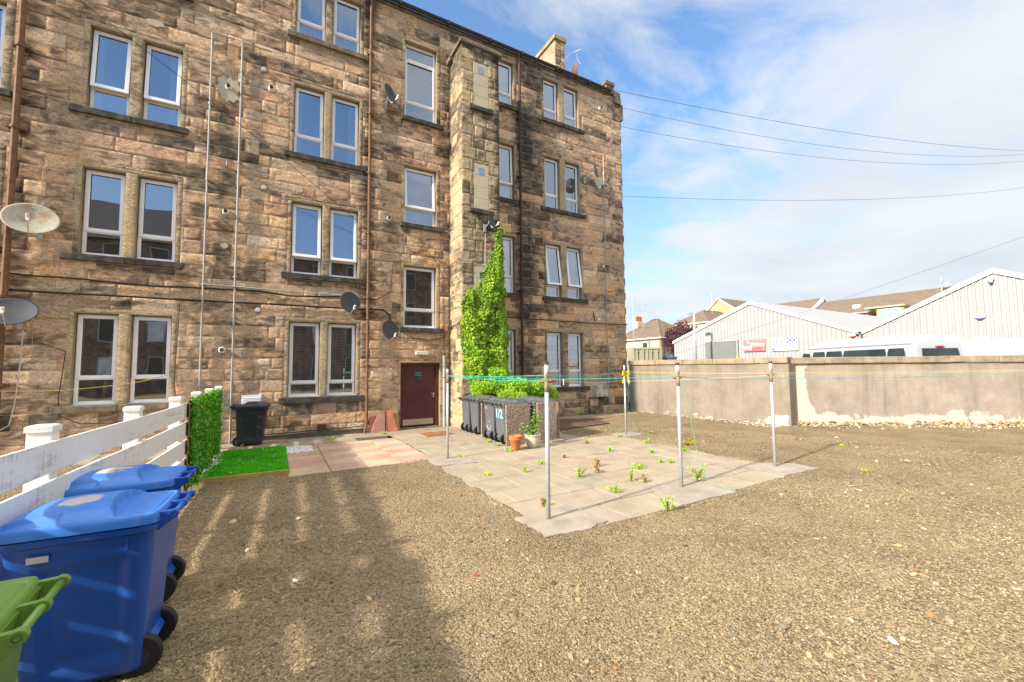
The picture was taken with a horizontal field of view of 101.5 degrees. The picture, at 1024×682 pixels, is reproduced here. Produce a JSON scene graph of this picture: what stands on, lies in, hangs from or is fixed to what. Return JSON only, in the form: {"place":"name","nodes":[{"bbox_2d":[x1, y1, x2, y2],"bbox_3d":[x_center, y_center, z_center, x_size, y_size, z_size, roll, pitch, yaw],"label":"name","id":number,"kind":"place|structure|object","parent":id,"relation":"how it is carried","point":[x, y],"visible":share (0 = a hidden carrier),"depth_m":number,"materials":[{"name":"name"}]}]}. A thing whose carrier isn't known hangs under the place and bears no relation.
{"place":"outdoors","nodes":[
{"label":"outdoors","id":0,"kind":"place"},
{"bbox_2d":[287,438,428,476],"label":"coloured patio","id":1,"kind":"structure","parent":0,"point":[359,454],"depth_m":8.83,"materials":[{"name":"concrete"}]},
{"bbox_2d":[286,445,313,453],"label":"white pebbles","id":2,"kind":"object","parent":1,"relation":"on","point":[299,449],"visible":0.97,"depth_m":9.59,"materials":[{"name":"gravel"}]},
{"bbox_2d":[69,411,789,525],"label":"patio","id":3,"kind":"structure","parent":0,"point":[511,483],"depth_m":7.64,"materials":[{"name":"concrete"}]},
{"bbox_2d":[229,401,270,446],"bbox_3d":[-6.523,2.044,10.441,0.837,1.066,0.613,1,-4,-25],"label":"wheelie bin","id":4,"kind":"object","parent":3,"relation":"on","point":[251,417],"visible":1,"depth_m":10.24,"materials":[{"name":"grey plastic"}]},
{"bbox_2d":[371,411,384,432],"bbox_3d":[-3.918,2.362,12.228,0.399,0.617,0.135,1,-4,-29],"label":"stone slab","id":5,"kind":"object","parent":3,"relation":"on","point":[379,425],"depth_m":12.23,"materials":[{"name":"stone"}]},
{"bbox_2d":[184,435,598,504],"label":"slab joints","id":6,"kind":"object","parent":3,"relation":"on","point":[371,438],"visible":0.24,"depth_m":11.23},
{"bbox_2d":[386,410,397,431],"bbox_3d":[-3.577,2.368,12.445,0.349,0.627,0.137,1,-4,-29],"label":"stone slab","id":7,"kind":"object","parent":3,"relation":"on","point":[391,425],"depth_m":12.41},
{"bbox_2d":[420,431,452,436],"bbox_3d":[-2.124,2.628,11.825,0.780,0.050,0.700,1,-4,-29],"label":"inspection cover","id":8,"kind":"object","parent":3,"relation":"on","point":[437,433],"visible":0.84,"depth_m":11.76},
{"bbox_2d":[458,394,477,431],"bbox_3d":[-1.129,2.116,12.401,0.837,1.066,0.613,1,-4,-27],"label":"wheelie bin","id":9,"kind":"object","parent":3,"relation":"on","point":[466,423],"visible":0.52,"depth_m":12.20,"materials":[{"name":"grey plastic"}]},
{"bbox_2d":[466,395,495,434],"bbox_3d":[-0.836,2.083,11.925,0.837,1.066,0.613,1,-4,-29],"label":"wheelie bin","id":10,"kind":"object","parent":3,"relation":"on","point":[475,410],"visible":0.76,"depth_m":11.69,"materials":[{"name":"grey plastic"}]},
{"bbox_2d":[480,397,511,439],"bbox_3d":[-0.362,2.022,11.029,0.837,1.066,0.613,2,-4,-30],"label":"wheelie bin","id":11,"kind":"object","parent":3,"relation":"on","point":[490,431],"visible":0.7,"depth_m":10.85,"materials":[{"name":"grey plastic"}]},
{"bbox_2d":[490,399,528,443],"bbox_3d":[-0.063,1.981,10.441,0.837,1.066,0.613,1,-4,-28],"label":"wheelie bin","id":12,"kind":"object","parent":3,"relation":"on","point":[500,434],"visible":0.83,"depth_m":10.28,"materials":[{"name":"grey plastic"}]},
{"bbox_2d":[469,366,558,399],"bbox_3d":[0.330,1.711,12.764,3.278,1.896,1.486,1,-4,-29],"label":"shrub","id":13,"kind":"object","parent":3,"relation":"on","point":[514,389],"visible":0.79,"depth_m":12.50,"materials":[{"name":"green plant"}]},
{"bbox_2d":[509,434,521,450],"bbox_3d":[0.081,2.288,9.425,0.304,0.322,0.304,1,-4,-29],"label":"terracotta pot","id":14,"kind":"object","parent":3,"relation":"on","point":[515,440],"visible":0.98,"depth_m":9.33,"materials":[{"name":"ceramic"}]},
{"bbox_2d":[480,402,563,445],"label":"bin store","id":15,"kind":"structure","parent":3,"relation":"on","point":[516,415],"depth_m":10.24,"materials":[{"name":"concrete"}]},
{"bbox_2d":[524,433,540,447],"bbox_3d":[0.479,2.309,9.695,0.392,0.308,0.392,1,-4,-29],"label":"cream pot","id":16,"kind":"object","parent":3,"relation":"on","point":[532,441],"visible":0.92,"depth_m":9.56,"materials":[{"name":"ceramic"}]},
{"bbox_2d":[519,399,543,436],"bbox_3d":[0.472,1.750,9.747,0.720,0.897,0.329,3,-5,-41],"label":"potted plant","id":17,"kind":"object","parent":16,"relation":"on","point":[534,427],"visible":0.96,"depth_m":9.72,"materials":[{"name":"green plant"}]},
{"bbox_2d":[525,397,556,432],"bbox_3d":[0.675,1.997,10.801,0.837,1.066,0.613,2,-4,-30],"label":"wheelie bin","id":18,"kind":"object","parent":3,"relation":"on","point":[531,401],"visible":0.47,"depth_m":10.56,"materials":[{"name":"grey plastic"}]},
{"bbox_2d":[539,362,552,518],"bbox_3d":[0.437,1.239,5.157,0.170,1.970,0.155,-2,-4,16],"label":"clothes pole","id":19,"kind":"object","parent":3,"relation":"on","point":[547,439],"visible":0.91,"depth_m":5.13,"materials":[{"name":"metal"}]},
{"bbox_2d":[672,363,683,486],"bbox_3d":[2.578,1.310,6.447,0.170,1.950,0.155,-2,-4,16],"label":"clothes pole","id":20,"kind":"object","parent":3,"relation":"on","point":[677,378],"visible":0.92,"depth_m":6.42,"materials":[{"name":"metal"}]},
{"bbox_2d":[687,373,1020,379],"bbox_3d":[9.604,0.526,8.118,14.420,0.318,0.859,0,-4,-10],"label":"clothes line","id":21,"kind":"object","parent":20,"relation":"attached to","point":[870,377],"visible":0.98,"depth_m":7.95,"materials":[{"name":"green plastic"}]},
{"bbox_2d":[766,361,776,465],"bbox_3d":[4.785,1.357,7.684,0.170,1.970,0.155,-2,-4,16],"label":"clothes pole","id":22,"kind":"object","parent":3,"relation":"on","point":[770,375],"visible":0.94,"depth_m":7.66,"materials":[{"name":"metal"}]},
{"bbox_2d":[641,370,992,372],"bbox_3d":[9.793,0.456,8.184,14.614,0.272,3.240,-1,-4,14],"label":"clothes line","id":23,"kind":"object","parent":22,"relation":"attached to","point":[860,372],"visible":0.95,"depth_m":7.78,"materials":[{"name":"yellow plastic"}]},
{"bbox_2d":[0,411,1023,681],"bbox_3d":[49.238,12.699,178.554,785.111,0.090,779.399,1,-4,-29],"label":"ground","id":24,"kind":"structure","parent":0,"point":[204,573],"depth_m":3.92,"materials":[{"name":"gravel"}]},
{"bbox_2d":[0,574,70,681],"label":"wheelie bin","id":25,"kind":"object","parent":24,"relation":"on","point":[26,603],"visible":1,"depth_m":1.60,"materials":[{"name":"green plastic"}]},
{"bbox_2d":[0,489,195,681],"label":"wheelie bin","id":26,"kind":"object","parent":24,"relation":"on","point":[108,614],"visible":0.95,"depth_m":2.47,"materials":[{"name":"blue plastic"}]},
{"bbox_2d":[0,386,223,580],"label":"fence","id":27,"kind":"object","parent":24,"relation":"on","point":[39,460],"visible":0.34,"depth_m":3.23,"materials":[{"name":"white paint"}]},
{"bbox_2d":[185,388,223,490],"bbox_3d":[-5.605,1.654,7.703,0.228,1.516,3.614,1,-4,-29],"label":"artificial hedge","id":28,"kind":"object","parent":27,"relation":"attached to","point":[204,425],"visible":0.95,"depth_m":7.01,"materials":[{"name":"plastic"}]},
{"bbox_2d":[64,464,199,601],"bbox_3d":[-3.128,1.572,3.421,0.837,1.071,0.613,1,-4,-28],"label":"wheelie bin","id":29,"kind":"object","parent":24,"relation":"on","point":[150,477],"visible":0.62,"depth_m":3.36,"materials":[{"name":"blue plastic"}]},
{"bbox_2d":[198,445,289,483],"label":"artificial grass","id":30,"kind":"structure","parent":24,"relation":"on","point":[265,463],"depth_m":7.91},
{"bbox_2d":[0,0,627,455],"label":"tenement building","id":31,"kind":"structure","parent":24,"relation":"on","point":[126,158],"depth_m":11.66,"materials":[{"name":"stone"}]},
{"bbox_2d":[0,5,6,87],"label":"window","id":32,"kind":"structure","parent":31,"relation":"in","point":[4,8],"depth_m":9.11,"materials":[{"name":"white plastic"}]},
{"bbox_2d":[0,330,23,430],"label":"wall cable","id":33,"kind":"object","parent":31,"relation":"attached to","point":[17,380],"depth_m":8.79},
{"bbox_2d":[0,298,38,328],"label":"satellite dish","id":34,"kind":"object","parent":31,"relation":"attached to","point":[18,312],"visible":1,"depth_m":8.63,"materials":[{"name":"metal"}]},
{"bbox_2d":[0,203,60,239],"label":"satellite dish","id":35,"kind":"object","parent":31,"relation":"attached to","point":[38,220],"visible":1,"depth_m":8.75,"materials":[{"name":"metal"}]},
{"bbox_2d":[38,342,118,423],"bbox_3d":[-9.549,0.943,9.272,1.453,1.836,0.018,1,-4,-29],"label":"wall cable","id":36,"kind":"object","parent":31,"relation":"attached to","point":[60,387],"depth_m":9.14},
{"bbox_2d":[71,314,118,405],"bbox_3d":[-9.488,0.420,9.573,0.752,2.055,0.120,1,-4,-29],"label":"window","id":37,"kind":"structure","parent":31,"relation":"in","point":[80,323],"depth_m":9.49,"materials":[{"name":"white plastic"}]},
{"bbox_2d":[81,169,125,256],"bbox_3d":[-9.521,-2.953,9.787,0.752,2.015,0.120,1,-4,-29],"label":"window","id":38,"kind":"structure","parent":31,"relation":"in","point":[89,173],"depth_m":9.71,"materials":[{"name":"white plastic"}]},
{"bbox_2d":[100,335,112,400],"bbox_3d":[-9.517,0.774,10.144,0.657,1.820,0.111,3,-5,-41],"label":"curtain","id":39,"kind":"object","parent":31,"relation":"attached to","point":[107,372],"visible":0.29,"depth_m":10.02,"materials":[{"name":"fabric"}]},
{"bbox_2d":[90,29,132,114],"bbox_3d":[-9.553,-6.351,10.001,0.752,2.005,0.256,1,-4,-29],"label":"window","id":40,"kind":"structure","parent":31,"relation":"in","point":[99,38],"depth_m":9.96,"materials":[{"name":"white plastic"}]},
{"bbox_2d":[129,316,171,402],"bbox_3d":[-8.647,0.442,10.049,0.764,2.055,0.120,1,-4,-29],"label":"window","id":41,"kind":"structure","parent":31,"relation":"in","point":[134,375],"depth_m":9.97,"materials":[{"name":"white plastic"}]},
{"bbox_2d":[137,178,177,261],"bbox_3d":[-8.679,-2.931,10.263,0.764,2.015,0.120,1,-4,-29],"label":"window","id":42,"kind":"structure","parent":31,"relation":"in","point":[143,182],"depth_m":10.21,"materials":[{"name":"white plastic"}]},
{"bbox_2d":[143,45,182,126],"bbox_3d":[-8.698,-6.329,10.484,0.794,2.005,0.256,1,-4,-29],"label":"window","id":43,"kind":"structure","parent":31,"relation":"in","point":[176,65],"depth_m":10.56,"materials":[{"name":"white plastic"}]},
{"bbox_2d":[0,272,339,296],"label":"wall cable","id":44,"kind":"object","parent":31,"relation":"attached to","point":[159,286],"depth_m":9.96,"materials":[{"name":"rubber"}]},
{"bbox_2d":[8,289,391,320],"bbox_3d":[-8.904,-0.910,9.765,12.071,0.377,0.043,1,-4,-29],"label":"wall cable","id":45,"kind":"object","parent":31,"relation":"attached to","point":[17,290],"depth_m":10.16,"materials":[{"name":"rubber"}]},
{"bbox_2d":[80,0,370,232],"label":"drop wire","id":46,"kind":"object","parent":31,"relation":"attached to","point":[217,106],"visible":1,"depth_m":9.49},
{"bbox_2d":[287,322,318,396],"bbox_3d":[-5.839,0.522,11.737,0.788,2.055,0.295,1,-4,-29],"label":"window","id":47,"kind":"structure","parent":31,"relation":"in","point":[311,352],"depth_m":11.77,"materials":[{"name":"white plastic"}]},
{"bbox_2d":[291,203,321,274],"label":"window","id":48,"kind":"structure","parent":31,"relation":"in","point":[306,220],"depth_m":11.93,"materials":[{"name":"glass"}]},
{"bbox_2d":[294,87,323,157],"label":"window","id":49,"kind":"structure","parent":31,"relation":"in","point":[299,92],"depth_m":12.05,"materials":[{"name":"white plastic"}]},
{"bbox_2d":[296,0,325,40],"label":"window","id":50,"kind":"structure","parent":31,"relation":"in","point":[310,20],"depth_m":12.37,"materials":[{"name":"glass"}]},
{"bbox_2d":[327,324,354,395],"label":"window","id":51,"kind":"structure","parent":31,"relation":"in","point":[347,381],"depth_m":12.25,"materials":[{"name":"white plastic"}]},
{"bbox_2d":[329,209,356,277],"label":"window","id":52,"kind":"structure","parent":31,"relation":"in","point":[343,227],"depth_m":12.41,"materials":[{"name":"white plastic"}]},
{"bbox_2d":[331,97,358,164],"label":"window","id":53,"kind":"structure","parent":31,"relation":"in","point":[352,147],"depth_m":12.69,"materials":[{"name":"white plastic"}]},
{"bbox_2d":[333,0,359,52],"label":"window","id":54,"kind":"structure","parent":31,"relation":"in","point":[346,20],"depth_m":12.84,"materials":[{"name":"glass"}]},
{"bbox_2d":[340,292,359,313],"bbox_3d":[-4.574,-1.074,11.867,0.489,0.636,0.696,0,-4,-4],"label":"satellite dish","id":55,"kind":"object","parent":31,"relation":"attached to","point":[350,302],"visible":1,"depth_m":11.80,"materials":[{"name":"metal"}]},
{"bbox_2d":[382,320,398,340],"bbox_3d":[-3.585,-0.310,12.384,0.438,0.595,0.704,0,-4,-10],"label":"satellite dish","id":56,"kind":"object","parent":31,"relation":"attached to","point":[390,330],"visible":1,"depth_m":12.32,"materials":[{"name":"metal"}]},
{"bbox_2d":[384,83,399,109],"bbox_3d":[-3.744,-7.535,12.841,0.446,0.614,0.674,1,-4,-29],"label":"satellite dish","id":57,"kind":"object","parent":31,"relation":"attached to","point":[390,93],"visible":1,"depth_m":12.83,"materials":[{"name":"metal"}]},
{"bbox_2d":[371,250,443,299],"bbox_3d":[-3.218,-1.228,13.013,2.352,3.359,0.022,1,-4,-29],"label":"wall cable","id":58,"kind":"object","parent":31,"relation":"attached to","point":[406,258],"depth_m":13.13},
{"bbox_2d":[403,267,433,327],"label":"window","id":59,"kind":"structure","parent":31,"relation":"in","point":[431,310],"depth_m":13.36,"materials":[{"name":"white plastic"}]},
{"bbox_2d":[404,167,434,225],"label":"window","id":60,"kind":"structure","parent":31,"relation":"in","point":[409,174],"depth_m":13.65,"materials":[{"name":"white plastic"}]},
{"bbox_2d":[400,363,438,427],"bbox_3d":[-2.947,1.704,13.241,1.250,1.990,0.160,1,-4,-29],"label":"door","id":61,"kind":"structure","parent":31,"relation":"in","point":[419,394],"depth_m":13.23,"materials":[{"name":"red paint"}]},
{"bbox_2d":[405,44,434,122],"bbox_3d":[-3.051,-8.431,13.833,1.070,2.535,0.120,1,-4,-29],"label":"window","id":62,"kind":"structure","parent":31,"relation":"in","point":[432,109],"depth_m":13.90,"materials":[{"name":"white plastic"}]},
{"bbox_2d":[473,61,487,108],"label":"blocked window","id":63,"kind":"structure","parent":31,"relation":"in","point":[480,72],"depth_m":13.56,"materials":[{"name":"beige stone"}]},
{"bbox_2d":[474,162,488,209],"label":"blocked window","id":64,"kind":"structure","parent":31,"relation":"in","point":[481,185],"depth_m":13.35,"materials":[{"name":"beige stone"}]},
{"bbox_2d":[474,266,488,310],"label":"blocked window","id":65,"kind":"structure","parent":31,"relation":"in","point":[477,270],"depth_m":13.11,"materials":[{"name":"beige stone"}]},
{"bbox_2d":[459,227,510,396],"bbox_3d":[-0.747,-0.534,12.946,1.817,6.420,0.413,1,-4,-29],"label":"ivy","id":66,"kind":"object","parent":31,"relation":"attached to","point":[501,345],"visible":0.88,"depth_m":13.00,"materials":[{"name":"green plant"}]},
{"bbox_2d":[484,211,499,231],"bbox_3d":[-0.685,-3.762,13.103,0.378,0.550,0.642,1,-4,-29],"label":"satellite dish","id":67,"kind":"object","parent":31,"relation":"attached to","point":[491,220],"visible":1,"depth_m":13.09,"materials":[{"name":"metal"}]},
{"bbox_2d":[498,62,510,104],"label":"window","id":68,"kind":"structure","parent":31,"relation":"in","point":[504,81],"depth_m":15.55,"materials":[{"name":"glass"}]},
{"bbox_2d":[499,144,512,198],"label":"window","id":69,"kind":"structure","parent":31,"relation":"in","point":[505,153],"depth_m":15.34,"materials":[{"name":"glass"}]},
{"bbox_2d":[500,237,512,292],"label":"window","id":70,"kind":"structure","parent":31,"relation":"in","point":[508,242],"depth_m":15.15,"materials":[{"name":"white plastic"}]},
{"bbox_2d":[501,330,513,382],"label":"window","id":71,"kind":"structure","parent":31,"relation":"in","point":[511,345],"depth_m":14.95,"materials":[{"name":"white plastic"}]},
{"bbox_2d":[543,80,555,119],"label":"window","id":72,"kind":"structure","parent":31,"relation":"in","point":[549,89],"depth_m":16.55,"materials":[{"name":"glass"}]},
{"bbox_2d":[544,158,557,208],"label":"window","id":73,"kind":"structure","parent":31,"relation":"in","point":[555,196],"depth_m":16.34,"materials":[{"name":"white plastic"}]},
{"bbox_2d":[546,245,561,296],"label":"window","id":74,"kind":"structure","parent":31,"relation":"in","point":[553,270],"depth_m":16.12,"materials":[{"name":"white plastic"}]},
{"bbox_2d":[547,332,561,386],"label":"window","id":75,"kind":"structure","parent":31,"relation":"in","point":[553,339],"depth_m":15.92,"materials":[{"name":"white plastic"}]},
{"bbox_2d":[501,317,627,324],"bbox_3d":[1.994,-0.758,15.937,6.521,0.084,0.035,1,-4,-29],"label":"wall cable","id":76,"kind":"object","parent":31,"relation":"attached to","point":[566,321],"depth_m":15.95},
{"bbox_2d":[564,88,575,126],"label":"window","id":77,"kind":"structure","parent":31,"relation":"in","point":[569,96],"depth_m":17.03,"materials":[{"name":"glass"}]},
{"bbox_2d":[565,164,577,212],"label":"window","id":78,"kind":"structure","parent":31,"relation":"in","point":[574,169],"depth_m":16.85,"materials":[{"name":"white plastic"}]},
{"bbox_2d":[566,248,581,298],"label":"window","id":79,"kind":"structure","parent":31,"relation":"in","point":[573,262],"depth_m":16.60,"materials":[{"name":"white plastic"}]},
{"bbox_2d":[568,333,580,386],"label":"window","id":80,"kind":"structure","parent":31,"relation":"in","point":[574,355],"depth_m":16.39,"materials":[{"name":"white plastic"}]},
{"bbox_2d":[612,89,1017,150],"bbox_3d":[19.802,-11.982,23.463,33.517,2.879,0.019,1,-4,-19],"label":"overhead wire","id":81,"kind":"object","parent":31,"relation":"attached to","point":[802,125],"visible":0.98,"depth_m":21.57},
{"bbox_2d":[621,126,1020,164],"bbox_3d":[20.145,-10.921,23.660,32.699,3.555,0.015,1,-4,-19],"label":"overhead wire","id":82,"kind":"object","parent":31,"relation":"attached to","point":[820,157],"visible":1,"depth_m":22.32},
{"bbox_2d":[624,108,1023,155],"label":"overhead wire","id":83,"kind":"object","parent":31,"relation":"attached to","point":[787,140],"visible":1,"depth_m":21.27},
{"bbox_2d":[559,418,608,429],"bbox_3d":[2.027,2.667,13.618,2.450,0.039,1.930,1,-4,-29],"label":"board","id":84,"kind":"object","parent":24,"relation":"on","point":[570,423],"visible":0.67,"depth_m":13.41,"materials":[{"name":"wood"}]},
{"bbox_2d":[425,432,818,538],"bbox_3d":[1.865,2.372,8.181,6.233,0.064,5.053,1,-4,-29],"label":"concrete footing","id":85,"kind":"object","parent":24,"relation":"on","point":[564,519],"visible":0.69,"depth_m":6.01,"materials":[{"name":"concrete"}]},
{"bbox_2d":[443,367,451,457],"bbox_3d":[-1.322,1.501,8.621,0.170,1.920,0.155,-2,-4,16],"label":"clothes pole","id":86,"kind":"object","parent":85,"relation":"on","point":[447,377],"visible":0.92,"depth_m":8.60,"materials":[{"name":"metal"}]},
{"bbox_2d":[623,364,626,433],"bbox_3d":[3.082,1.609,11.404,0.053,1.970,0.053,1,-4,-29],"label":"clothes pole","id":87,"kind":"object","parent":85,"relation":"on","point":[625,401],"visible":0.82,"depth_m":11.39,"materials":[{"name":"metal"}]},
{"bbox_2d":[659,492,675,510],"bbox_3d":[1.985,2.052,5.357,0.158,0.247,0.177,1,-4,-29],"label":"weed","id":88,"kind":"object","parent":24,"relation":"on","point":[666,505],"visible":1,"depth_m":5.33,"materials":[{"name":"green plant"}]},
{"bbox_2d":[706,298,747,312],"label":"house","id":89,"kind":"structure","parent":24,"relation":"on","point":[722,305],"depth_m":90.63,"materials":[{"name":"paint"}]},
{"bbox_2d":[628,355,1023,425],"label":"yard wall","id":90,"kind":"structure","parent":24,"relation":"on","point":[805,389],"depth_m":12.83,"materials":[{"name":"stone"}]},
{"bbox_2d":[671,415,1023,430],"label":"render chips","id":91,"kind":"object","parent":24,"relation":"on","point":[860,427],"visible":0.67,"depth_m":12.40,"materials":[{"name":"stone"}]},
{"bbox_2d":[777,286,952,317],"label":"roof","id":92,"kind":"structure","parent":24,"relation":"on","point":[887,305],"depth_m":65.97,"materials":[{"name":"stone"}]},
{"bbox_2d":[797,420,1023,426],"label":"rubble","id":93,"kind":"object","parent":24,"relation":"on","point":[962,422],"visible":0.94,"depth_m":12.51,"materials":[{"name":"stone"}]},
{"bbox_2d":[627,384,629,410],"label":"car park","id":94,"kind":"structure","parent":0,"point":[628,390],"depth_m":20.89,"materials":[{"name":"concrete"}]},
{"bbox_2d":[626,347,661,383],"bbox_3d":[11.439,2.287,38.265,2.500,3.150,6.110,-1,-4,0],"label":"shipping container","id":95,"kind":"object","parent":94,"relation":"on","point":[642,353],"visible":0.34,"depth_m":35.38,"materials":[{"name":"metal"}]},
{"bbox_2d":[661,318,697,356],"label":"copper tree","id":96,"kind":"object","parent":94,"relation":"on","point":[675,332],"visible":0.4,"depth_m":54.87,"materials":[{"name":"purple plant"}]},
{"bbox_2d":[686,313,696,358],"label":"street lamp","id":97,"kind":"object","parent":94,"relation":"on","point":[694,338],"visible":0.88,"depth_m":41.90,"materials":[{"name":"metal"}]},
{"bbox_2d":[672,310,724,327],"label":"house","id":98,"kind":"structure","parent":94,"relation":"on","point":[702,317],"depth_m":78.67,"materials":[{"name":"brown tile"}]},
{"bbox_2d":[673,301,885,364],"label":"warehouse","id":99,"kind":"structure","parent":94,"relation":"on","point":[809,328],"depth_m":40.25,"materials":[{"name":"paint"}]},
{"bbox_2d":[704,340,738,358],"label":"roller door","id":100,"kind":"structure","parent":99,"relation":"in","point":[724,349],"depth_m":42.87,"materials":[{"name":"paint"}]},
{"bbox_2d":[743,339,765,351],"bbox_3d":[23.130,0.427,40.029,0.110,1.120,2.100,1,-4,-29],"label":"sign","id":101,"kind":"object","parent":99,"relation":"attached to","point":[754,345],"visible":1,"depth_m":39.99,"materials":[{"name":"plastic"}]},
{"bbox_2d":[771,337,797,350],"bbox_3d":[24.494,0.274,37.663,0.070,1.160,2.250,1,-4,-29],"label":"sign","id":102,"kind":"object","parent":99,"relation":"attached to","point":[784,344],"visible":1,"depth_m":37.62,"materials":[{"name":"plastic"}]},
{"bbox_2d":[802,334,963,363],"bbox_3d":[15.288,1.258,18.410,2.270,2.620,7.140,0,-4,-2],"label":"minibus","id":103,"kind":"object","parent":94,"relation":"on","point":[927,345],"visible":0.14,"depth_m":15.92,"materials":[{"name":"silver metal"}]},
{"bbox_2d":[843,349,885,356],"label":"window","id":104,"kind":"structure","parent":103,"relation":"in","point":[874,352],"depth_m":17.01,"materials":[{"name":"black glass"}]},
{"bbox_2d":[887,348,904,356],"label":"window","id":105,"kind":"structure","parent":103,"relation":"in","point":[895,351],"depth_m":15.73,"materials":[{"name":"black glass"}]},
{"bbox_2d":[960,338,1023,345],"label":"van","id":106,"kind":"object","parent":94,"relation":"on","point":[1010,341],"visible":0.02,"depth_m":20.22,"materials":[{"name":"white paint"}]},
{"bbox_2d":[962,344,1023,361],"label":"van","id":107,"kind":"object","parent":94,"relation":"on","point":[1016,349],"visible":0.06,"depth_m":15.34,"materials":[{"name":"white paint"}]},
{"bbox_2d":[626,316,674,356],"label":"house","id":108,"kind":"structure","parent":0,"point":[649,337],"depth_m":63.45,"materials":[{"name":"brown tile"}]},
{"bbox_2d":[391,0,1023,332],"label":"sky","id":109,"kind":"structure","parent":0,"point":[792,228],"materials":[{"name":"blue"}]},
{"bbox_2d":[861,268,1023,339],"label":"warehouse","id":110,"kind":"structure","parent":0,"point":[990,302],"depth_m":27.66,"materials":[{"name":"white metal"}]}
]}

